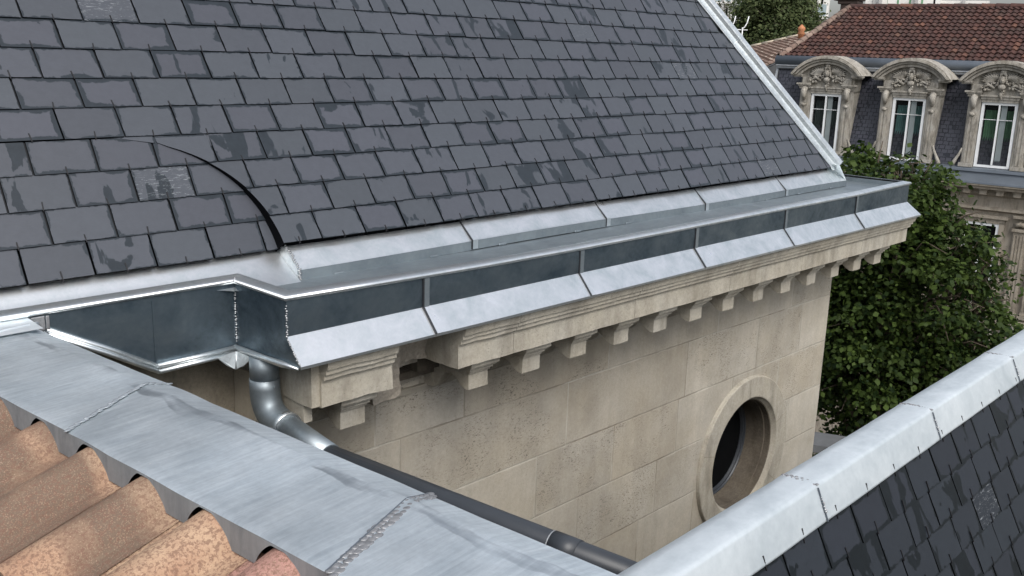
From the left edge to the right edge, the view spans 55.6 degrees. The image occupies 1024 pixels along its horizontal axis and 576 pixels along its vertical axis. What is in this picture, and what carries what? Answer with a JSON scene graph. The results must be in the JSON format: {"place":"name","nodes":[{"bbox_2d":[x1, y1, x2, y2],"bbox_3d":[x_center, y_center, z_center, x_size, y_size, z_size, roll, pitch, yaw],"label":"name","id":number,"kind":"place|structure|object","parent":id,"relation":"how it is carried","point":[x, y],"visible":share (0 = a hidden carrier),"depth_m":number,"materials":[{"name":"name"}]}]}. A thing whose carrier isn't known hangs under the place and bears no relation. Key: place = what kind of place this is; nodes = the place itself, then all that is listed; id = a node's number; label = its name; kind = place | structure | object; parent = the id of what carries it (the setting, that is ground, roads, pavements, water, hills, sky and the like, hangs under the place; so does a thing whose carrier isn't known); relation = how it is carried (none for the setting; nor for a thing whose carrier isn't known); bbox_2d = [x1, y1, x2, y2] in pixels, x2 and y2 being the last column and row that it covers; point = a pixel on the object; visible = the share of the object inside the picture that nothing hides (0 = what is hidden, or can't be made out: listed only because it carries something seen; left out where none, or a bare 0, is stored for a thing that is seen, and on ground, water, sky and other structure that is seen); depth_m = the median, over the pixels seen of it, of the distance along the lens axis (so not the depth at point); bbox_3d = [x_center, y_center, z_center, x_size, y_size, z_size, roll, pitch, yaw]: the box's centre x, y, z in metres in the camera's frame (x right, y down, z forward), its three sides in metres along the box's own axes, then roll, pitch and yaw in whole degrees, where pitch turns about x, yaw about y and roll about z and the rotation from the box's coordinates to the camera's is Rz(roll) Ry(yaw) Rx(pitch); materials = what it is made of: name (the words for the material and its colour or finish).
{"place":"outdoors","nodes":[
{"label":"outdoors","id":0,"kind":"place"},
{"bbox_2d":[0,318,618,575],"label":"clay tiled roof","id":1,"kind":"structure","parent":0,"point":[108,467],"depth_m":2.11,"materials":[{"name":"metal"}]},
{"bbox_2d":[0,0,920,561],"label":"stone building","id":2,"kind":"structure","parent":0,"point":[568,266],"depth_m":4.74,"materials":[{"name":"stone"}]},
{"bbox_2d":[249,356,636,573],"bbox_3d":[-0.190,0.622,3.233,2.044,0.418,0.172,11,17,34],"label":"downpipe","id":3,"kind":"object","parent":2,"relation":"attached to","point":[270,410],"visible":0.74,"depth_m":3.33,"materials":[{"name":"metal"}]},
{"bbox_2d":[696,375,785,522],"bbox_3d":[1.598,1.193,7.166,0.291,1.196,1.196,15,19,42],"label":"round window","id":4,"kind":"structure","parent":2,"relation":"in","point":[743,445],"depth_m":7.35,"materials":[{"name":"stone"}]},
{"bbox_2d":[716,0,740,23],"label":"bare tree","id":5,"kind":"object","parent":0,"point":[729,15],"visible":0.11,"depth_m":67.71,"materials":[{"name":"grey plant"}]},
{"bbox_2d":[750,31,809,75],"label":"old tile house","id":6,"kind":"structure","parent":0,"point":[767,52],"depth_m":45.19,"materials":[{"name":"brown tile"}]},
{"bbox_2d":[733,16,748,34],"bbox_3d":[11.833,-12.707,51.071,1.088,3.095,0.243,0,14,-8],"label":"tv aerial","id":7,"kind":"object","parent":6,"relation":"attached to","point":[742,29],"visible":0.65,"depth_m":50.81,"materials":[{"name":"white paint"}]},
{"bbox_2d":[810,0,829,22],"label":"apartment building","id":8,"kind":"structure","parent":0,"point":[825,6],"depth_m":87.11,"materials":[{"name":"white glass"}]},
{"bbox_2d":[731,0,1023,21],"label":"sky","id":9,"kind":"structure","parent":0,"point":[834,6],"materials":[{"name":"white"}]},
{"bbox_2d":[865,0,895,7],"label":"apartment building","id":10,"kind":"structure","parent":0,"point":[880,1],"depth_m":94.67,"materials":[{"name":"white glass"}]},
{"bbox_2d":[812,140,1023,455],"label":"street tree","id":11,"kind":"object","parent":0,"point":[894,335],"visible":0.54,"depth_m":15.78,"materials":[{"name":"green plant"}]},
{"label":"ground","id":12,"kind":"structure","parent":0,"visible":0},
{"bbox_2d":[714,0,732,20],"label":"apartment building","id":13,"kind":"structure","parent":12,"relation":"on","point":[723,3],"depth_m":121.86,"materials":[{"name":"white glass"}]},
{"bbox_2d":[726,0,830,44],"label":"bushy tree","id":14,"kind":"object","parent":12,"relation":"on","point":[768,20],"visible":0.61,"depth_m":58.61,"materials":[{"name":"green plant"}]},
{"bbox_2d":[617,329,1023,575],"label":"slate parapet roof","id":15,"kind":"structure","parent":12,"relation":"on","point":[929,481],"depth_m":3.05,"materials":[{"name":"stone"}]},
{"bbox_2d":[812,432,845,456],"bbox_3d":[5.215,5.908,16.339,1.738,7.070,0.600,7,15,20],"label":"garden wall","id":16,"kind":"structure","parent":12,"relation":"on","point":[822,442],"depth_m":15.58,"materials":[{"name":"stone"}]},
{"bbox_2d":[775,0,1023,434],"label":"townhouse","id":17,"kind":"structure","parent":12,"relation":"on","point":[942,83],"depth_m":30.15,"materials":[{"name":"stone"}]},
{"bbox_2d":[797,25,804,38],"bbox_3d":[9.972,-8.838,33.456,0.280,0.470,0.280,15,19,42],"label":"chimney pot","id":18,"kind":"object","parent":17,"relation":"on","point":[801,30],"visible":1,"depth_m":33.38,"materials":[{"name":"ceramic"}]},
{"bbox_2d":[896,0,940,7],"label":"apartment building","id":19,"kind":"structure","parent":12,"relation":"on","point":[918,1],"depth_m":105.06,"materials":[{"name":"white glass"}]},
{"bbox_2d":[941,0,989,3],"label":"apartment building","id":20,"kind":"structure","parent":12,"relation":"on","point":[961,2],"depth_m":106.93,"materials":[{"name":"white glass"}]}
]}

